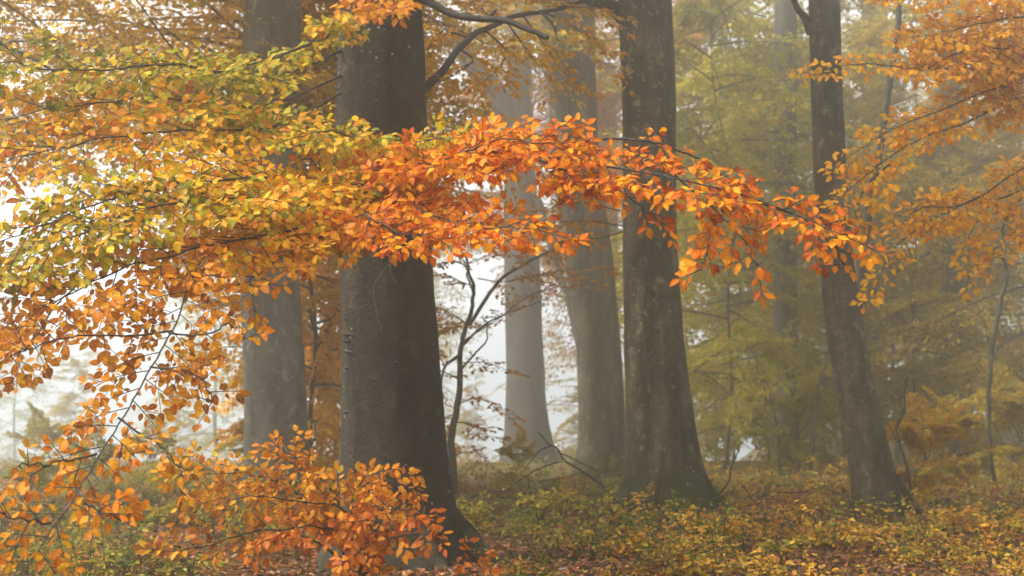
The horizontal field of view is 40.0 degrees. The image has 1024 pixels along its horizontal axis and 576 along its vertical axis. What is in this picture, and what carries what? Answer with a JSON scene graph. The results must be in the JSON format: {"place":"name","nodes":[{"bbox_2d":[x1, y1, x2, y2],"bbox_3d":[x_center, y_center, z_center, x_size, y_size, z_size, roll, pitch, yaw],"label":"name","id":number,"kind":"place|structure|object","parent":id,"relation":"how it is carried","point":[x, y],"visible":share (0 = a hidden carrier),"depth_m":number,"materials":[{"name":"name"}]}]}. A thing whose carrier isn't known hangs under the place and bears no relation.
{"place":"outdoors","nodes":[
{"label":"outdoors","id":0,"kind":"place"},
{"bbox_2d":[0,431,1023,575],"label":"ground","id":1,"kind":"structure","parent":0,"point":[838,563],"depth_m":16.75,"materials":[{"name":"brown plant"}]},
{"bbox_2d":[0,444,69,523],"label":"shrub","id":2,"kind":"object","parent":1,"relation":"on","point":[41,474],"visible":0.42,"depth_m":17.74,"materials":[{"name":"green plant"}]},
{"bbox_2d":[0,297,71,461],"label":"young beech","id":3,"kind":"object","parent":1,"relation":"on","point":[18,411],"visible":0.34,"depth_m":79.68,"materials":[{"name":"beige plant"}]},
{"bbox_2d":[0,400,90,478],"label":"shrub","id":4,"kind":"object","parent":1,"relation":"on","point":[33,430],"visible":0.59,"depth_m":29.72,"materials":[{"name":"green plant"}]},
{"bbox_2d":[40,351,112,457],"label":"shrub","id":5,"kind":"object","parent":1,"relation":"on","point":[62,410],"visible":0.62,"depth_m":51.66,"materials":[{"name":"beige plant"}]},
{"bbox_2d":[58,422,132,502],"bbox_3d":[-6.470,2.799,21.877,1.135,1.458,1.466,1,-4,-11],"label":"shrub","id":6,"kind":"object","parent":1,"relation":"on","point":[109,448],"visible":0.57,"depth_m":21.74,"materials":[{"name":"beige plant"}]},
{"bbox_2d":[0,0,208,233],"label":"young beech","id":7,"kind":"object","parent":1,"relation":"on","point":[24,19],"visible":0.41,"depth_m":20.21,"materials":[{"name":"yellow plant"}]},
{"bbox_2d":[119,412,185,491],"bbox_3d":[-6.643,3.111,25.803,1.277,1.640,1.649,1,-4,-8],"label":"shrub","id":8,"kind":"object","parent":1,"relation":"on","point":[168,443],"visible":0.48,"depth_m":25.83,"materials":[{"name":"beige plant"}]},
{"bbox_2d":[115,193,243,460],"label":"young beech","id":9,"kind":"object","parent":1,"relation":"on","point":[214,424],"visible":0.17,"depth_m":71.63,"materials":[{"name":"orange plant"}]},
{"bbox_2d":[133,442,232,527],"bbox_3d":[-4.076,2.486,17.415,1.246,1.239,0.964,1,-4,-9],"label":"shrub","id":10,"kind":"object","parent":1,"relation":"on","point":[169,508],"visible":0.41,"depth_m":17.30,"materials":[{"name":"green plant"}]},
{"bbox_2d":[161,383,210,459],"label":"shrub","id":11,"kind":"object","parent":1,"relation":"on","point":[177,420],"visible":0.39,"depth_m":54.60,"materials":[{"name":"beige plant"}]},
{"bbox_2d":[211,417,243,496],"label":"shrub","id":12,"kind":"object","parent":1,"relation":"on","point":[228,445],"visible":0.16,"depth_m":23.84,"materials":[{"name":"beige plant"}]},
{"bbox_2d":[3,0,550,361],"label":"young beech","id":13,"kind":"object","parent":1,"relation":"on","point":[452,102],"visible":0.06,"depth_m":26.50,"materials":[{"name":"orange plant"}]},
{"bbox_2d":[0,0,615,503],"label":"beech tree","id":14,"kind":"object","parent":1,"relation":"on","point":[274,376],"visible":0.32,"depth_m":22.40,"materials":[{"name":"grey plant"}]},
{"bbox_2d":[139,0,483,481],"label":"young beech","id":15,"kind":"object","parent":1,"relation":"on","point":[328,393],"visible":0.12,"depth_m":24.74,"materials":[{"name":"orange plant"}]},
{"bbox_2d":[130,424,502,575],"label":"beech bush","id":16,"kind":"object","parent":1,"relation":"on","point":[365,555],"visible":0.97,"depth_m":11.00,"materials":[{"name":"orange plant"}]},
{"bbox_2d":[174,1,468,487],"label":"young beech","id":17,"kind":"object","parent":1,"relation":"on","point":[307,331],"visible":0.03,"depth_m":29.88,"materials":[{"name":"orange plant"}]},
{"bbox_2d":[0,0,887,575],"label":"beech tree","id":18,"kind":"object","parent":1,"relation":"on","point":[376,212],"visible":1,"depth_m":9.08,"materials":[{"name":"orange plant"}]},
{"bbox_2d":[432,249,492,461],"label":"young beech","id":19,"kind":"object","parent":1,"relation":"on","point":[437,279],"visible":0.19,"depth_m":73.84,"materials":[{"name":"beige plant"}]},
{"bbox_2d":[456,500,490,528],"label":"seedling","id":20,"kind":"object","parent":1,"relation":"on","point":[472,513],"visible":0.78,"depth_m":16.32,"materials":[{"name":"green plant"}]},
{"bbox_2d":[455,381,493,462],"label":"shrub","id":21,"kind":"object","parent":1,"relation":"on","point":[476,405],"visible":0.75,"depth_m":55.67,"materials":[{"name":"beige plant"}]},
{"bbox_2d":[0,445,1023,575],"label":"undergrowth","id":22,"kind":"object","parent":1,"relation":"on","point":[686,548],"depth_m":14.66,"materials":[{"name":"plant"}]},
{"bbox_2d":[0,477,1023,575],"bbox_3d":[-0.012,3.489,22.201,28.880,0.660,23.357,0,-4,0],"label":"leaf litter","id":23,"kind":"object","parent":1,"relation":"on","point":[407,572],"visible":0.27,"depth_m":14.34,"materials":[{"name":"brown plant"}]},
{"bbox_2d":[486,429,542,490],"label":"shrub","id":24,"kind":"object","parent":1,"relation":"on","point":[527,452],"visible":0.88,"depth_m":26.77,"materials":[{"name":"green plant"}]},
{"bbox_2d":[426,0,618,463],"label":"beech tree","id":25,"kind":"object","parent":1,"relation":"on","point":[526,398],"visible":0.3,"depth_m":54.47,"materials":[{"name":"grey plant"}]},
{"bbox_2d":[433,233,622,500],"bbox_3d":[0.064,1.342,23.166,4.119,4.617,1.636,1,-4,-12],"label":"beech sapling","id":26,"kind":"object","parent":1,"relation":"on","point":[470,320],"visible":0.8,"depth_m":23.12,"materials":[{"name":"brown plant"}]},
{"bbox_2d":[516,486,574,522],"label":"seedling","id":27,"kind":"object","parent":1,"relation":"on","point":[552,499],"visible":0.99,"depth_m":17.29,"materials":[{"name":"green plant"}]},
{"bbox_2d":[470,169,625,460],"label":"young beech","id":28,"kind":"object","parent":1,"relation":"on","point":[558,382],"visible":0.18,"depth_m":76.00,"materials":[{"name":"grey plant"}]},
{"bbox_2d":[535,195,576,348],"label":"young tree","id":29,"kind":"object","parent":1,"relation":"on","point":[566,291],"visible":0.17,"depth_m":50.00,"materials":[{"name":"grey wood"}]},
{"bbox_2d":[537,488,584,519],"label":"seedling","id":30,"kind":"object","parent":1,"relation":"on","point":[571,503],"visible":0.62,"depth_m":18.03,"materials":[{"name":"green plant"}]},
{"bbox_2d":[508,432,620,504],"bbox_3d":[0.680,2.347,18.307,1.468,0.953,0.528,0,-4,0],"label":"dead branch","id":31,"kind":"object","parent":1,"relation":"on","point":[591,477],"visible":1,"depth_m":18.29,"materials":[{"name":"brown wood"}]},
{"bbox_2d":[553,385,577,458],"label":"shrub","id":32,"kind":"object","parent":1,"relation":"on","point":[575,417],"visible":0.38,"depth_m":57.70,"materials":[{"name":"beige plant"}]},
{"bbox_2d":[427,0,713,353],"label":"young beech","id":33,"kind":"object","parent":1,"relation":"on","point":[544,124],"visible":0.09,"depth_m":59.83,"materials":[{"name":"orange plant"}]},
{"bbox_2d":[471,0,725,477],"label":"beech tree","id":34,"kind":"object","parent":1,"relation":"on","point":[601,422],"visible":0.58,"depth_m":35.61,"materials":[{"name":"grey plant"}]},
{"bbox_2d":[596,62,619,329],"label":"beech tree","id":35,"kind":"object","parent":1,"relation":"on","point":[616,227],"visible":0.02,"depth_m":62.28,"materials":[{"name":"plant"}]},
{"bbox_2d":[486,0,743,516],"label":"beech tree","id":36,"kind":"object","parent":1,"relation":"on","point":[663,453],"visible":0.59,"depth_m":19.33,"materials":[{"name":"brown plant"}]},
{"bbox_2d":[615,508,660,533],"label":"seedling","id":37,"kind":"object","parent":1,"relation":"on","point":[625,515],"visible":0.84,"depth_m":15.99,"materials":[{"name":"green plant"}]},
{"bbox_2d":[605,497,699,532],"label":"dead branch","id":38,"kind":"object","parent":1,"relation":"on","point":[633,516],"visible":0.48,"depth_m":16.93,"materials":[{"name":"brown wood"}]},
{"bbox_2d":[499,0,820,378],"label":"young beech","id":39,"kind":"object","parent":1,"relation":"on","point":[609,94],"visible":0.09,"depth_m":58.62,"materials":[{"name":"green plant"}]},
{"bbox_2d":[568,214,762,460],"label":"young beech","id":40,"kind":"object","parent":1,"relation":"on","point":[685,339],"visible":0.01,"depth_m":78.64,"materials":[{"name":"green plant"}]},
{"bbox_2d":[566,11,833,464],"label":"young beech","id":41,"kind":"object","parent":1,"relation":"on","point":[696,35],"visible":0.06,"depth_m":55.57,"materials":[{"name":"green plant"}]},
{"bbox_2d":[686,517,719,538],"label":"seedling","id":42,"kind":"object","parent":1,"relation":"on","point":[702,524],"visible":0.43,"depth_m":15.38,"materials":[{"name":"green plant"}]},
{"bbox_2d":[575,0,856,464],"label":"young beech","id":43,"kind":"object","parent":1,"relation":"on","point":[746,274],"visible":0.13,"depth_m":49.04,"materials":[{"name":"green plant"}]},
{"bbox_2d":[624,101,820,459],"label":"young beech","id":44,"kind":"object","parent":1,"relation":"on","point":[683,302],"visible":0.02,"depth_m":68.04,"materials":[{"name":"green plant"}]},
{"bbox_2d":[694,349,752,465],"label":"shrub","id":45,"kind":"object","parent":1,"relation":"on","point":[716,404],"visible":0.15,"depth_m":49.81,"materials":[{"name":"green plant"}]},
{"bbox_2d":[716,430,739,497],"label":"dead branch","id":46,"kind":"object","parent":1,"relation":"on","point":[721,491],"visible":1,"depth_m":18.45,"materials":[{"name":"brown wood"}]},
{"bbox_2d":[713,515,762,551],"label":"seedling","id":47,"kind":"object","parent":1,"relation":"on","point":[740,523],"visible":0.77,"depth_m":14.45,"materials":[{"name":"yellow plant"}]},
{"bbox_2d":[563,0,915,474],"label":"young beech","id":48,"kind":"object","parent":1,"relation":"on","point":[691,9],"visible":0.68,"depth_m":40.05,"materials":[{"name":"green plant"}]},
{"bbox_2d":[573,0,933,466],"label":"young beech","id":49,"kind":"object","parent":1,"relation":"on","point":[850,129],"visible":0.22,"depth_m":45.75,"materials":[{"name":"green plant"}]},
{"bbox_2d":[699,163,832,425],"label":"young beech","id":50,"kind":"object","parent":1,"relation":"on","point":[764,284],"depth_m":84.72,"materials":[{"name":"green plant"}]},
{"bbox_2d":[763,372,781,475],"bbox_3d":[6.998,3.733,37.843,0.504,2.915,0.163,0,-4,0],"label":"beech sapling","id":51,"kind":"object","parent":1,"relation":"on","point":[778,439],"visible":0.62,"depth_m":37.83,"materials":[{"name":"wood"}]},
{"bbox_2d":[727,479,840,522],"bbox_3d":[3.424,2.636,17.487,1.508,0.533,0.284,1,-5,-13],"label":"dead branch","id":52,"kind":"object","parent":1,"relation":"on","point":[765,493],"visible":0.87,"depth_m":17.46,"materials":[{"name":"brown wood"}]},
{"bbox_2d":[755,533,816,560],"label":"seedling","id":53,"kind":"object","parent":1,"relation":"on","point":[765,544],"visible":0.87,"depth_m":13.77,"materials":[{"name":"yellow plant"}]},
{"bbox_2d":[772,0,801,471],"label":"beech tree","id":54,"kind":"object","parent":1,"relation":"on","point":[785,16],"visible":0.51,"depth_m":44.04,"materials":[{"name":"grey wood"}]},
{"bbox_2d":[738,364,842,473],"bbox_3d":[7.580,3.687,37.704,3.299,3.280,2.553,0,-4,5],"label":"shrub","id":55,"kind":"object","parent":1,"relation":"on","point":[790,407],"visible":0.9,"depth_m":37.39,"materials":[{"name":"green plant"}]},
{"bbox_2d":[681,0,904,457],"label":"young beech","id":56,"kind":"object","parent":1,"relation":"on","point":[806,334],"visible":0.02,"depth_m":59.62,"materials":[{"name":"green plant"}]},
{"bbox_2d":[685,33,923,460],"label":"young beech","id":57,"kind":"object","parent":1,"relation":"on","point":[725,292],"depth_m":62.18,"materials":[{"name":"green plant"}]},
{"bbox_2d":[808,348,828,474],"bbox_3d":[8.084,3.326,36.958,0.705,3.532,0.202,1,-5,-18],"label":"beech sapling","id":58,"kind":"object","parent":1,"relation":"on","point":[812,440],"visible":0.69,"depth_m":36.90,"materials":[{"name":"wood"}]},
{"bbox_2d":[799,518,862,545],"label":"seedling","id":59,"kind":"object","parent":1,"relation":"on","point":[828,525],"visible":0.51,"depth_m":15.08,"materials":[{"name":"yellow plant"}]},
{"bbox_2d":[688,0,980,467],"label":"young beech","id":60,"kind":"object","parent":1,"relation":"on","point":[865,96],"visible":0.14,"depth_m":47.45,"materials":[{"name":"green plant"}]},
{"bbox_2d":[767,142,902,454],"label":"young beech","id":61,"kind":"object","parent":1,"relation":"on","point":[896,347],"visible":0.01,"depth_m":73.36,"materials":[{"name":"green plant"}]},
{"bbox_2d":[834,465,854,520],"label":"dead branch","id":62,"kind":"object","parent":1,"relation":"on","point":[847,496],"visible":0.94,"depth_m":17.78,"materials":[{"name":"brown wood"}]},
{"bbox_2d":[791,0,936,519],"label":"beech tree","id":63,"kind":"object","parent":1,"relation":"on","point":[870,460],"visible":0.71,"depth_m":18.54,"materials":[{"name":"brown plant"}]},
{"bbox_2d":[860,1,887,427],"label":"beech tree","id":64,"kind":"object","parent":1,"relation":"on","point":[877,339],"visible":0.02,"depth_m":57.88,"materials":[{"name":"grey wood"}]},
{"bbox_2d":[844,525,907,555],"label":"seedling","id":65,"kind":"object","parent":1,"relation":"on","point":[858,533],"visible":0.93,"depth_m":14.06,"materials":[{"name":"yellow plant"}]},
{"bbox_2d":[856,2,901,317],"bbox_3d":[6.539,-0.815,25.111,1.044,9.236,0.258,-1,-4,7],"label":"young tree","id":66,"kind":"object","parent":1,"relation":"on","point":[860,272],"visible":0.34,"depth_m":25.14,"materials":[{"name":"wood"}]},
{"bbox_2d":[747,0,1023,472],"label":"young beech","id":67,"kind":"object","parent":1,"relation":"on","point":[961,165],"visible":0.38,"depth_m":41.65,"materials":[{"name":"green plant"}]},
{"bbox_2d":[883,379,913,511],"bbox_3d":[5.303,2.267,19.376,0.524,2.021,0.194,0,-4,0],"label":"bare sapling","id":68,"kind":"object","parent":1,"relation":"on","point":[903,453],"visible":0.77,"depth_m":19.31,"materials":[{"name":"brown wood"}]},
{"bbox_2d":[801,140,1001,437],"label":"young beech","id":69,"kind":"object","parent":1,"relation":"on","point":[890,344],"visible":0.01,"depth_m":84.90,"materials":[{"name":"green plant"}]},
{"bbox_2d":[788,0,1023,313],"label":"beech tree","id":70,"kind":"object","parent":1,"relation":"on","point":[979,54],"visible":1,"depth_m":14.57,"materials":[{"name":"brown plant"}]},
{"bbox_2d":[798,10,1017,459],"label":"young beech","id":71,"kind":"object","parent":1,"relation":"on","point":[898,451],"visible":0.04,"depth_m":61.95,"materials":[{"name":"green plant"}]},
{"bbox_2d":[883,522,939,544],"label":"seedling","id":72,"kind":"object","parent":1,"relation":"on","point":[909,531],"visible":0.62,"depth_m":14.88,"materials":[{"name":"yellow plant"}]},
{"bbox_2d":[891,340,939,458],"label":"shrub","id":73,"kind":"object","parent":1,"relation":"on","point":[910,353],"visible":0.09,"depth_m":51.85,"materials":[{"name":"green plant"}]},
{"bbox_2d":[885,392,976,496],"bbox_3d":[6.643,2.685,22.795,1.560,2.005,2.016,-1,-4,10],"label":"shrub","id":74,"kind":"object","parent":1,"relation":"on","point":[942,432],"visible":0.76,"depth_m":22.77,"materials":[{"name":"yellow plant"}]},
{"bbox_2d":[855,0,1023,457],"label":"young beech","id":75,"kind":"object","parent":1,"relation":"on","point":[967,119],"visible":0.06,"depth_m":51.36,"materials":[{"name":"green plant"}]},
{"bbox_2d":[858,52,1023,466],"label":"young beech","id":76,"kind":"object","parent":1,"relation":"on","point":[970,171],"visible":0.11,"depth_m":48.59,"materials":[{"name":"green plant"}]},
{"bbox_2d":[867,0,1023,469],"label":"young beech","id":77,"kind":"object","parent":1,"relation":"on","point":[1012,370],"visible":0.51,"depth_m":38.25,"materials":[{"name":"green plant"}]},
{"bbox_2d":[938,0,967,465],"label":"beech tree","id":78,"kind":"object","parent":1,"relation":"on","point":[957,287],"visible":0.12,"depth_m":45.88,"materials":[{"name":"plant"}]},
{"bbox_2d":[885,113,1021,413],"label":"young beech","id":79,"kind":"object","parent":1,"relation":"on","point":[929,293],"depth_m":72.55,"materials":[{"name":"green plant"}]},
{"bbox_2d":[930,505,990,537],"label":"seedling","id":80,"kind":"object","parent":1,"relation":"on","point":[967,509],"visible":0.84,"depth_m":15.39,"materials":[{"name":"yellow plant"}]},
{"bbox_2d":[904,385,1019,493],"bbox_3d":[8.213,2.875,25.920,2.199,2.187,1.702,-2,-5,19],"label":"shrub","id":81,"kind":"object","parent":1,"relation":"on","point":[967,471],"visible":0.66,"depth_m":25.87,"materials":[{"name":"orange plant"}]},
{"bbox_2d":[922,82,1023,461],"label":"young beech","id":82,"kind":"object","parent":1,"relation":"on","point":[1002,318],"visible":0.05,"depth_m":56.05,"materials":[{"name":"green plant"}]},
{"bbox_2d":[952,358,1023,485],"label":"shrub","id":83,"kind":"object","parent":1,"relation":"on","point":[1013,401],"visible":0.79,"depth_m":30.93,"materials":[{"name":"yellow plant"}]},
{"bbox_2d":[965,120,1023,383],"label":"young beech","id":84,"kind":"object","parent":1,"relation":"on","point":[1016,291],"visible":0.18,"depth_m":47.47,"materials":[{"name":"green plant"}]},
{"bbox_2d":[970,240,1019,490],"bbox_3d":[9.276,1.553,27.017,0.849,4.987,0.247,-1,-4,9],"label":"beech sapling","id":85,"kind":"object","parent":1,"relation":"on","point":[991,344],"visible":0.79,"depth_m":26.96,"materials":[{"name":"wood"}]},
{"bbox_2d":[972,513,1023,542],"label":"seedling","id":86,"kind":"object","parent":1,"relation":"on","point":[1007,522],"visible":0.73,"depth_m":14.66,"materials":[{"name":"yellow plant"}]},
{"bbox_2d":[972,377,1023,464],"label":"shrub","id":87,"kind":"object","parent":1,"relation":"on","point":[1014,440],"visible":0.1,"depth_m":49.48,"materials":[{"name":"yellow plant"}]},
{"bbox_2d":[973,139,1023,437],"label":"young beech","id":88,"kind":"object","parent":1,"relation":"on","point":[1007,311],"visible":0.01,"depth_m":85.21,"materials":[{"name":"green plant"}]},
{"bbox_2d":[983,192,1023,387],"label":"young beech","id":89,"kind":"object","parent":1,"relation":"on","point":[1016,312],"depth_m":72.35,"materials":[{"name":"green plant"}]},
{"bbox_2d":[0,0,1023,461],"label":"sky","id":90,"kind":"structure","parent":0,"point":[494,350],"materials":[{"name":"white"}]}
]}

